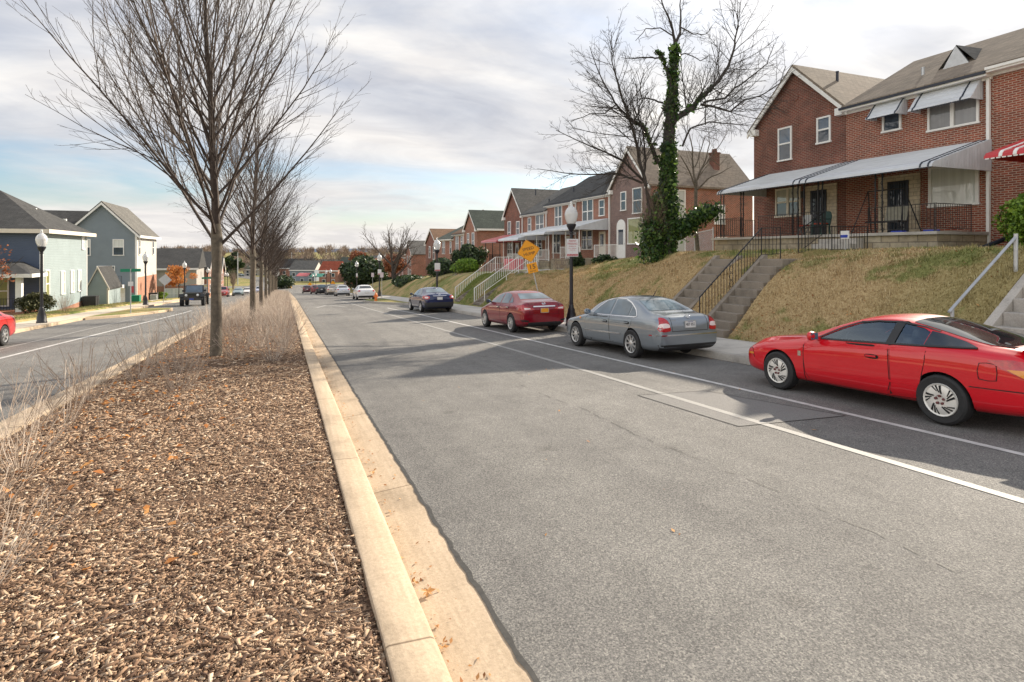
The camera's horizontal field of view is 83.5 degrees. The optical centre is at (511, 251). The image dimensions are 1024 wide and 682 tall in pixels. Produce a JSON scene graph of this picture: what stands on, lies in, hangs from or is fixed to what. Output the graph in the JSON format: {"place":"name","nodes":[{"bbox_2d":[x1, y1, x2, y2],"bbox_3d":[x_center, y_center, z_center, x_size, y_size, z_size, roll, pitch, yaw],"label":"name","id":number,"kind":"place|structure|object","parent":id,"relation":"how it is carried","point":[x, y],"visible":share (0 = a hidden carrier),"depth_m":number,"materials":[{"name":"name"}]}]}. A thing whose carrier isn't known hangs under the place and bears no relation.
{"place":"outdoors","nodes":[
{"label":"outdoors","id":0,"kind":"place"},
{"bbox_2d":[16,293,231,328],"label":"pavement","id":1,"kind":"structure","parent":0,"point":[50,320],"depth_m":33.42,"materials":[{"name":"concrete"}]},
{"bbox_2d":[35,229,47,322],"bbox_3d":[-21.976,1.131,26.791,0.464,4.380,0.464,0,0,-22],"label":"street lamp","id":2,"kind":"object","parent":1,"relation":"on","point":[41,239],"visible":1,"depth_m":26.73,"materials":[{"name":"metal"}]},
{"bbox_2d":[0,279,267,421],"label":"road","id":3,"kind":"structure","parent":0,"point":[56,362],"depth_m":17.81,"materials":[{"name":"asphalt"}]},
{"bbox_2d":[0,312,15,345],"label":"red car","id":4,"kind":"object","parent":3,"relation":"on","point":[7,326],"visible":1,"depth_m":18.21,"materials":[{"name":"paint"}]},
{"bbox_2d":[0,304,237,427],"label":"gutter","id":5,"kind":"object","parent":3,"relation":"on","point":[53,399],"visible":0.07,"depth_m":10.37,"materials":[{"name":"concrete"}]},
{"bbox_2d":[85,308,172,319],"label":"kerb","id":6,"kind":"structure","parent":3,"relation":"on","point":[124,315],"depth_m":32.73,"materials":[{"name":"concrete"}]},
{"bbox_2d":[89,308,169,316],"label":"verge","id":7,"kind":"structure","parent":6,"relation":"on","point":[135,310],"depth_m":35.61,"materials":[{"name":"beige plant"}]},
{"bbox_2d":[179,284,209,305],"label":"black jeep","id":8,"kind":"object","parent":3,"relation":"on","point":[195,291],"visible":1,"depth_m":46.66,"materials":[{"name":"paint"}]},
{"bbox_2d":[0,0,1023,248],"label":"sky","id":9,"kind":"structure","parent":0,"point":[464,94],"materials":[{"name":"white"}]},
{"bbox_2d":[15,242,1023,342],"bbox_3d":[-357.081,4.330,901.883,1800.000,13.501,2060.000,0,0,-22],"label":"ground","id":10,"kind":"structure","parent":0,"point":[449,282],"depth_m":14.50,"materials":[{"name":"green plant"}]},
{"bbox_2d":[13,292,56,313],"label":"garden bush","id":11,"kind":"object","parent":10,"relation":"on","point":[30,302],"visible":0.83,"depth_m":34.93,"materials":[{"name":"green plant"}]},
{"bbox_2d":[0,190,95,315],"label":"house","id":12,"kind":"structure","parent":10,"relation":"on","point":[23,224],"depth_m":37.78,"materials":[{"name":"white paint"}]},
{"bbox_2d":[44,210,88,223],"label":"roof","id":13,"kind":"structure","parent":10,"relation":"on","point":[72,217],"depth_m":62.12,"materials":[{"name":"grey"}]},
{"bbox_2d":[14,301,138,319],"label":"verge grass","id":14,"kind":"structure","parent":10,"relation":"on","point":[67,310],"depth_m":36.69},
{"bbox_2d":[87,266,121,304],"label":"garden shed","id":15,"kind":"structure","parent":10,"relation":"on","point":[104,284],"depth_m":47.22,"materials":[{"name":"green"}]},
{"bbox_2d":[74,201,160,301],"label":"house","id":16,"kind":"structure","parent":10,"relation":"on","point":[125,238],"depth_m":59.76,"materials":[{"name":"grey plastic"}]},
{"bbox_2d":[0,301,245,439],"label":"kerb","id":17,"kind":"structure","parent":10,"relation":"on","point":[47,410],"depth_m":9.28,"materials":[{"name":"concrete"}]},
{"bbox_2d":[15,294,231,332],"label":"kerb","id":18,"kind":"structure","parent":10,"relation":"on","point":[46,325],"depth_m":27.67,"materials":[{"name":"concrete"}]},
{"bbox_2d":[156,248,206,298],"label":"house","id":19,"kind":"structure","parent":10,"relation":"on","point":[194,259],"depth_m":79.65,"materials":[{"name":"grey brick"}]},
{"bbox_2d":[165,265,197,297],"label":"autumn tree","id":20,"kind":"object","parent":10,"relation":"on","point":[176,271],"visible":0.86,"depth_m":68.60,"materials":[{"name":"orange plant"}]},
{"bbox_2d":[0,298,391,681],"bbox_3d":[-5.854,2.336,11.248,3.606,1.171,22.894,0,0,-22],"label":"bark mulch","id":21,"kind":"object","parent":10,"relation":"on","point":[363,637],"visible":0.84,"depth_m":3.76,"materials":[{"name":"wood"}]},
{"bbox_2d":[0,424,65,513],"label":"dry shrub","id":22,"kind":"object","parent":21,"relation":"on","point":[6,487],"visible":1,"depth_m":4.28,"materials":[{"name":"plant"}]},
{"bbox_2d":[0,473,82,585],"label":"dry shrub","id":23,"kind":"object","parent":21,"relation":"on","point":[12,565],"visible":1,"depth_m":3.40,"materials":[{"name":"plant"}]},
{"bbox_2d":[0,347,84,457],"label":"dry shrub","id":24,"kind":"object","parent":21,"relation":"on","point":[21,431],"visible":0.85,"depth_m":6.03,"materials":[{"name":"plant"}]},
{"bbox_2d":[0,369,89,472],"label":"dry shrub","id":25,"kind":"object","parent":21,"relation":"on","point":[24,435],"visible":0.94,"depth_m":5.53,"materials":[{"name":"plant"}]},
{"bbox_2d":[0,339,112,423],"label":"dry shrub","id":26,"kind":"object","parent":21,"relation":"on","point":[76,398],"visible":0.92,"depth_m":7.29,"materials":[{"name":"plant"}]},
{"bbox_2d":[23,337,148,402],"bbox_3d":[-6.394,1.766,8.526,1.564,1.097,1.339,0,0,-1],"label":"dry shrub","id":27,"kind":"object","parent":21,"relation":"on","point":[104,376],"visible":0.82,"depth_m":8.60,"materials":[{"name":"plant"}]},
{"bbox_2d":[3,336,276,569],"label":"median leaves","id":28,"kind":"object","parent":21,"relation":"on","point":[145,507],"visible":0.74,"depth_m":6.62,"materials":[{"name":"orange plant"}]},
{"bbox_2d":[103,317,177,380],"bbox_3d":[-6.744,1.774,10.499,1.247,1.217,1.499,0,0,-44],"label":"dry shrub","id":29,"kind":"object","parent":21,"relation":"on","point":[139,354],"visible":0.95,"depth_m":10.44,"materials":[{"name":"plant"}]},
{"bbox_2d":[120,311,192,363],"bbox_3d":[-7.871,1.899,12.567,1.303,1.199,1.542,0,0,22],"label":"dry shrub","id":30,"kind":"object","parent":21,"relation":"on","point":[157,348],"visible":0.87,"depth_m":12.60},
{"bbox_2d":[139,341,210,393],"bbox_3d":[-5.221,1.813,8.938,0.963,0.886,1.140,0,0,-45],"label":"dry shrub","id":31,"kind":"object","parent":21,"relation":"on","point":[166,374],"visible":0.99,"depth_m":8.95,"materials":[{"name":"plant"}]},
{"bbox_2d":[145,323,212,368],"bbox_3d":[-6.691,1.953,11.488,1.280,0.897,1.096,0,0,33],"label":"dry shrub","id":32,"kind":"object","parent":21,"relation":"on","point":[181,354],"visible":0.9,"depth_m":11.53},
{"bbox_2d":[0,348,360,681],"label":"mulch sticks","id":33,"kind":"object","parent":21,"relation":"on","point":[196,531],"visible":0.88,"depth_m":3.95,"materials":[{"name":"wood"}]},
{"bbox_2d":[5,0,371,355],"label":"bare tree","id":34,"kind":"object","parent":21,"relation":"on","point":[214,159],"visible":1,"depth_m":13.29,"materials":[{"name":"brown plant"}]},
{"bbox_2d":[165,304,236,349],"bbox_3d":[-8.277,1.984,14.883,1.461,1.196,1.706,0,0,9],"label":"dry shrub","id":35,"kind":"object","parent":21,"relation":"on","point":[190,332],"visible":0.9,"depth_m":14.82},
{"bbox_2d":[211,323,260,357],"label":"dry shrub","id":36,"kind":"object","parent":21,"relation":"on","point":[226,344],"visible":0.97,"depth_m":12.96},
{"bbox_2d":[169,73,323,321],"bbox_3d":[-11.463,-2.396,25.028,6.326,11.023,6.944,0,0,-22],"label":"bare tree","id":37,"kind":"object","parent":21,"relation":"on","point":[252,245],"visible":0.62,"depth_m":24.72,"materials":[{"name":"brown plant"}]},
{"bbox_2d":[194,289,301,328],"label":"undergrowth","id":38,"kind":"object","parent":21,"relation":"on","point":[276,296],"visible":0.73,"depth_m":28.95,"materials":[{"name":"plant"}]},
{"bbox_2d":[196,133,306,307],"bbox_3d":[-14.521,-1.619,32.478,6.458,10.252,5.883,0,0,-6],"label":"bare tree","id":39,"kind":"object","parent":21,"relation":"on","point":[261,259],"visible":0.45,"depth_m":32.55,"materials":[{"name":"brown plant"}]},
{"bbox_2d":[234,179,306,301],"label":"bare tree","id":40,"kind":"object","parent":21,"relation":"on","point":[265,272],"visible":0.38,"depth_m":42.20,"materials":[{"name":"brown plant"}]},
{"bbox_2d":[237,202,307,295],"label":"bare tree","id":41,"kind":"object","parent":21,"relation":"on","point":[269,272],"visible":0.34,"depth_m":50.70,"materials":[{"name":"brown plant"}]},
{"bbox_2d":[245,317,301,361],"bbox_3d":[-5.142,1.853,12.576,1.191,1.162,1.431,0,0,-10],"label":"dry shrub","id":42,"kind":"object","parent":21,"relation":"on","point":[268,347],"visible":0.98,"depth_m":12.57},
{"bbox_2d":[253,308,306,351],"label":"dry shrub","id":43,"kind":"object","parent":21,"relation":"on","point":[284,330],"visible":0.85,"depth_m":14.32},
{"bbox_2d":[224,251,244,282],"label":"evergreen","id":44,"kind":"object","parent":10,"relation":"on","point":[230,262],"visible":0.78,"depth_m":183.57,"materials":[{"name":"green plant"}]},
{"bbox_2d":[161,242,405,257],"bbox_3d":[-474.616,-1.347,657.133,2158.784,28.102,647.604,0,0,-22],"label":"wood","id":45,"kind":"object","parent":10,"relation":"on","point":[344,250],"visible":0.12,"depth_m":643.55,"materials":[{"name":"plant"}]},
{"bbox_2d":[289,260,320,280],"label":"house","id":46,"kind":"structure","parent":10,"relation":"on","point":[311,267],"depth_m":199.59,"materials":[{"name":"grey"}]},
{"bbox_2d":[233,250,402,273],"bbox_3d":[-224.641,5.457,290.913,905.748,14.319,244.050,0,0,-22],"label":"wood","id":47,"kind":"object","parent":10,"relation":"on","point":[300,257],"visible":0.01,"depth_m":274.88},
{"bbox_2d":[318,261,343,281],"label":"house","id":48,"kind":"structure","parent":10,"relation":"on","point":[333,266],"depth_m":193.13,"materials":[{"name":"red brick"}]},
{"bbox_2d":[338,254,388,287],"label":"evergreen tree","id":49,"kind":"object","parent":10,"relation":"on","point":[367,266],"visible":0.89,"depth_m":95.58,"materials":[{"name":"green plant"}]},
{"bbox_2d":[289,295,452,681],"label":"kerb","id":50,"kind":"structure","parent":10,"relation":"on","point":[412,652],"depth_m":3.50,"materials":[{"name":"concrete"}]},
{"bbox_2d":[362,224,421,277],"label":"street tree","id":51,"kind":"object","parent":10,"relation":"on","point":[394,263],"visible":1,"depth_m":67.89,"materials":[{"name":"brown plant"}]},
{"bbox_2d":[391,274,426,286],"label":"evergreen bush","id":52,"kind":"object","parent":10,"relation":"on","point":[400,281],"visible":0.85,"depth_m":60.88,"materials":[{"name":"green plant"}]},
{"bbox_2d":[404,240,425,275],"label":"row house","id":53,"kind":"structure","parent":10,"relation":"on","point":[417,268],"depth_m":107.44,"materials":[{"name":"red brick"}]},
{"bbox_2d":[424,229,454,275],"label":"row house","id":54,"kind":"structure","parent":10,"relation":"on","point":[432,235],"depth_m":92.92,"materials":[{"name":"brick"}]},
{"bbox_2d":[426,257,455,276],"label":"evergreen bush","id":55,"kind":"object","parent":10,"relation":"on","point":[445,263],"visible":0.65,"depth_m":56.52,"materials":[{"name":"green plant"}]},
{"bbox_2d":[434,225,463,260],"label":"row house","id":56,"kind":"structure","parent":10,"relation":"on","point":[446,249],"depth_m":84.52,"materials":[{"name":"red brick"}]},
{"bbox_2d":[449,258,480,272],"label":"evergreen bush","id":57,"kind":"object","parent":10,"relation":"on","point":[459,265],"visible":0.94,"depth_m":51.48,"materials":[{"name":"green plant"}]},
{"bbox_2d":[450,242,489,269],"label":"evergreen bush","id":58,"kind":"object","parent":10,"relation":"on","point":[469,250],"visible":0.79,"depth_m":60.15,"materials":[{"name":"green plant"}]},
{"bbox_2d":[462,210,503,263],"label":"row house","id":59,"kind":"structure","parent":10,"relation":"on","point":[479,226],"depth_m":71.87,"materials":[{"name":"red brick"}]},
{"bbox_2d":[481,188,558,270],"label":"row house","id":60,"kind":"structure","parent":10,"relation":"on","point":[520,201],"depth_m":59.16,"materials":[{"name":"brick"}]},
{"bbox_2d":[518,240,539,290],"bbox_3d":[1.037,0.812,29.136,1.148,2.900,0.066,-13,1,-3],"label":"speed hump sign","id":61,"kind":"object","parent":10,"relation":"on","point":[528,250],"visible":1,"depth_m":29.10,"materials":[{"name":"metal"}]},
{"bbox_2d":[498,186,573,270],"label":"row house","id":62,"kind":"structure","parent":10,"relation":"on","point":[534,217],"depth_m":53.90,"materials":[{"name":"red brick"}]},
{"bbox_2d":[350,294,749,364],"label":"kerb","id":63,"kind":"structure","parent":10,"relation":"on","point":[727,356],"depth_m":13.01,"materials":[{"name":"grey concrete"}]},
{"bbox_2d":[520,170,615,268],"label":"row house","id":64,"kind":"structure","parent":10,"relation":"on","point":[558,206],"depth_m":49.39,"materials":[{"name":"red brick"}]},
{"bbox_2d":[546,172,614,268],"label":"row house","id":65,"kind":"structure","parent":10,"relation":"on","point":[593,226],"depth_m":43.69,"materials":[{"name":"red brick"}]},
{"bbox_2d":[581,230,592,249],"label":"window","id":66,"kind":"structure","parent":65,"relation":"in","point":[587,235],"depth_m":44.81,"materials":[{"name":"glass"}]},
{"bbox_2d":[628,173,673,259],"bbox_3d":[5.861,-1.550,24.380,2.094,3.846,2.227,0,0,-22],"label":"bare bush","id":67,"kind":"object","parent":10,"relation":"on","point":[645,208],"visible":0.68,"depth_m":24.21,"materials":[{"name":"plant"}]},
{"bbox_2d":[526,0,806,263],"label":"ivy tree","id":68,"kind":"object","parent":10,"relation":"on","point":[674,230],"visible":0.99,"depth_m":24.56,"materials":[{"name":"green plant"}]},
{"bbox_2d":[583,146,752,265],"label":"row house","id":69,"kind":"structure","parent":10,"relation":"on","point":[624,242],"depth_m":39.47,"materials":[{"name":"red brick"}]},
{"bbox_2d":[617,219,625,257],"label":"door","id":70,"kind":"structure","parent":69,"relation":"in","point":[621,226],"depth_m":40.21,"materials":[{"name":"white paint"}]},
{"bbox_2d":[627,217,642,243],"bbox_3d":[8.293,-1.400,38.668,0.085,1.800,1.860,0,0,-22],"label":"window","id":71,"kind":"structure","parent":69,"relation":"in","point":[631,227],"depth_m":38.95,"materials":[{"name":"glass"}]},
{"bbox_2d":[677,227,713,251],"bbox_3d":[9.087,0.002,31.996,0.126,2.414,7.779,0,0,-12],"label":"chain link fence","id":72,"kind":"object","parent":10,"relation":"on","point":[712,236],"visible":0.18,"depth_m":29.20,"materials":[{"name":"metal"}]},
{"bbox_2d":[676,120,731,250],"bbox_3d":[9.074,-2.898,27.233,3.362,7.131,2.521,0,0,8],"label":"bare tree","id":73,"kind":"object","parent":10,"relation":"on","point":[696,189],"visible":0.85,"depth_m":27.06,"materials":[{"name":"brown plant"}]},
{"bbox_2d":[672,255,742,308],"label":"garden steps","id":74,"kind":"structure","parent":10,"relation":"on","point":[690,292],"depth_m":18.56,"materials":[{"name":"concrete"}]},
{"bbox_2d":[708,255,797,337],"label":"garden steps","id":75,"kind":"structure","parent":10,"relation":"on","point":[728,311],"depth_m":16.32,"materials":[{"name":"concrete"}]},
{"bbox_2d":[699,227,780,312],"bbox_3d":[6.796,0.794,16.995,3.074,3.107,0.035,0,0,-22],"label":"iron handrail","id":76,"kind":"object","parent":75,"relation":"on","point":[761,228],"visible":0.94,"depth_m":17.03,"materials":[{"name":"metal"}]},
{"bbox_2d":[485,246,1023,339],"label":"bank leaves","id":77,"kind":"object","parent":10,"relation":"on","point":[751,301],"visible":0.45,"depth_m":15.59,"materials":[{"name":"brown plant"}]},
{"bbox_2d":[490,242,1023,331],"bbox_3d":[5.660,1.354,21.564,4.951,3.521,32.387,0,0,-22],"label":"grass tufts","id":78,"kind":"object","parent":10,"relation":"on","point":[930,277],"visible":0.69,"depth_m":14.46,"materials":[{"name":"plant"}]},
{"bbox_2d":[747,65,884,236],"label":"row house","id":79,"kind":"structure","parent":10,"relation":"on","point":[811,131],"depth_m":26.36,"materials":[{"name":"brick"}]},
{"bbox_2d":[777,126,792,161],"bbox_3d":[12.876,-5.085,27.093,0.085,1.590,0.860,0,0,-22],"label":"window","id":80,"kind":"structure","parent":79,"relation":"in","point":[785,133],"depth_m":27.07,"materials":[{"name":"glass"}]},
{"bbox_2d":[774,186,801,217],"bbox_3d":[12.941,-2.315,26.930,0.085,1.370,1.510,0,0,-22],"label":"window","id":81,"kind":"structure","parent":79,"relation":"in","point":[783,197],"depth_m":26.97,"materials":[{"name":"glass"}]},
{"bbox_2d":[810,189,826,234],"bbox_3d":[13.515,-1.690,25.334,0.095,2.060,0.800,0,0,-22],"label":"door","id":82,"kind":"structure","parent":79,"relation":"in","point":[813,194],"depth_m":25.38,"materials":[{"name":"black glass"}]},
{"bbox_2d":[815,115,831,144],"bbox_3d":[13.649,-5.340,25.140,0.085,1.180,0.760,0,0,-22],"label":"window","id":83,"kind":"structure","parent":79,"relation":"in","point":[823,124],"depth_m":25.16,"materials":[{"name":"glass"}]},
{"bbox_2d":[798,226,867,252],"bbox_3d":[10.487,-0.300,18.613,3.435,1.140,0.095,0,0,-26],"label":"iron fence","id":84,"kind":"object","parent":10,"relation":"on","point":[834,237],"visible":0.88,"depth_m":18.56,"materials":[{"name":"metal"}]},
{"bbox_2d":[711,139,991,250],"bbox_3d":[12.376,-1.653,23.308,3.795,4.306,10.370,0,0,-22],"label":"front porch","id":85,"kind":"object","parent":10,"relation":"on","point":[969,155],"visible":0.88,"depth_m":20.58,"materials":[{"name":"metal"}]},
{"bbox_2d":[852,187,921,232],"bbox_3d":[13.779,-1.477,21.158,1.141,1.649,1.942,0,0,-22],"label":"porch swing","id":86,"kind":"object","parent":85,"relation":"on","point":[900,214],"visible":0.73,"depth_m":21.04,"materials":[{"name":"black metal"}]},
{"bbox_2d":[838,28,1023,242],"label":"row house","id":87,"kind":"structure","parent":10,"relation":"on","point":[941,99],"depth_m":21.30,"materials":[{"name":"red brick"}]},
{"bbox_2d":[881,113,901,133],"bbox_3d":[14.774,-5.115,22.332,0.085,0.870,0.810,0,0,-22],"label":"window","id":88,"kind":"structure","parent":87,"relation":"in","point":[890,123],"depth_m":22.32,"materials":[{"name":"glass"}]},
{"bbox_2d":[887,180,908,231],"bbox_3d":[14.824,-1.690,22.056,0.095,2.060,0.800,0,0,-22],"label":"door","id":89,"kind":"structure","parent":87,"relation":"in","point":[894,197],"depth_m":22.04,"materials":[{"name":"black glass"}]},
{"bbox_2d":[926,98,979,132],"bbox_3d":[15.578,-5.065,20.300,0.085,1.370,1.740,0,0,-22],"label":"window","id":90,"kind":"structure","parent":87,"relation":"in","point":[965,112],"depth_m":20.25,"materials":[{"name":"glass"}]},
{"bbox_2d":[927,166,979,207],"bbox_3d":[15.584,-2.365,20.286,0.085,1.510,1.710,0,0,-22],"label":"window","id":91,"kind":"structure","parent":87,"relation":"in","point":[956,186],"depth_m":20.28,"materials":[{"name":"glass"}]},
{"bbox_2d":[984,41,1023,246],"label":"row house","id":92,"kind":"structure","parent":10,"relation":"on","point":[1006,154],"depth_m":18.73,"materials":[{"name":"red brick"}]},
{"bbox_2d":[984,274,1023,333],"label":"garden steps","id":93,"kind":"structure","parent":10,"relation":"on","point":[1007,313],"depth_m":10.18,"materials":[{"name":"concrete"}]},
{"bbox_2d":[947,234,1017,316],"bbox_3d":[8.602,0.880,10.450,1.999,2.440,0.064,0,0,-22],"label":"pipe handrail","id":94,"kind":"object","parent":93,"relation":"on","point":[1014,240],"visible":0.67,"depth_m":10.56,"materials":[{"name":"metal"}]},
{"bbox_2d":[991,193,1023,246],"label":"hedge bush","id":95,"kind":"object","parent":10,"relation":"on","point":[1012,219],"visible":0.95,"depth_m":16.35,"materials":[{"name":"green plant"}]},
{"bbox_2d":[350,293,756,355],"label":"pavement","id":96,"kind":"structure","parent":0,"point":[741,347],"depth_m":14.38,"materials":[{"name":"concrete"}]},
{"bbox_2d":[565,201,577,325],"bbox_3d":[2.075,0.401,20.073,0.464,4.380,0.464,0,0,-22],"label":"street lamp","id":97,"kind":"object","parent":96,"relation":"on","point":[571,214],"visible":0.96,"depth_m":19.99,"materials":[{"name":"metal"}]},
{"bbox_2d":[289,287,1023,681],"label":"road","id":98,"kind":"structure","parent":0,"point":[511,459],"depth_m":4.61,"materials":[{"name":"asphalt"}]},
{"bbox_2d":[352,285,374,299],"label":"white sedan","id":99,"kind":"object","parent":98,"relation":"on","point":[363,291],"visible":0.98,"depth_m":52.73,"materials":[{"name":"paint"}]},
{"bbox_2d":[289,292,532,681],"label":"gutter","id":100,"kind":"object","parent":98,"relation":"on","point":[470,628],"visible":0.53,"depth_m":3.83,"materials":[{"name":"concrete"}]},
{"bbox_2d":[307,333,490,681],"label":"gutter litter","id":101,"kind":"object","parent":100,"relation":"on","point":[451,640],"visible":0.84,"depth_m":3.65,"materials":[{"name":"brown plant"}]},
{"bbox_2d":[298,302,539,681],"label":"tar joint","id":102,"kind":"object","parent":98,"relation":"on","point":[520,659],"visible":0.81,"depth_m":3.74,"materials":[{"name":"asphalt"}]},
{"bbox_2d":[409,287,453,311],"bbox_3d":[-4.813,2.748,33.480,2.048,1.388,4.501,0,-3,-23],"label":"blue sedan","id":103,"kind":"object","parent":98,"relation":"on","point":[422,299],"visible":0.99,"depth_m":31.70,"materials":[{"name":"paint"}]},
{"bbox_2d":[481,290,564,331],"bbox_3d":[0.237,2.109,21.080,1.993,1.407,4.431,0,-3,-23],"label":"ruby sedan","id":104,"kind":"object","parent":98,"relation":"on","point":[513,311],"visible":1,"depth_m":19.41,"materials":[{"name":"paint"}]},
{"bbox_2d":[567,290,716,357],"bbox_3d":[3.020,1.713,14.543,2.009,1.531,4.506,0,-3,-23],"label":"grey sedan","id":105,"kind":"object","parent":98,"relation":"on","point":[635,326],"visible":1,"depth_m":13.06,"materials":[{"name":"paint"}]},
{"bbox_2d":[340,300,1023,502],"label":"road line","id":106,"kind":"object","parent":98,"relation":"on","point":[978,487],"visible":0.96,"depth_m":6.55,"materials":[{"name":"paint"}]},
{"bbox_2d":[389,308,1023,455],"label":"road line","id":107,"kind":"object","parent":98,"relation":"on","point":[963,440],"visible":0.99,"depth_m":8.12,"materials":[{"name":"paint"}]},
{"bbox_2d":[640,391,843,425],"bbox_3d":[3.173,2.203,8.264,1.675,0.107,2.273,0,0,-22],"label":"repair patch","id":108,"kind":"object","parent":98,"relation":"on","point":[765,412],"visible":1,"depth_m":8.01,"materials":[{"name":"asphalt"}]},
{"bbox_2d":[749,313,1023,424],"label":"red coupe","id":109,"kind":"object","parent":98,"relation":"on","point":[943,370],"visible":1,"depth_m":7.45,"materials":[{"name":"paint"}]},
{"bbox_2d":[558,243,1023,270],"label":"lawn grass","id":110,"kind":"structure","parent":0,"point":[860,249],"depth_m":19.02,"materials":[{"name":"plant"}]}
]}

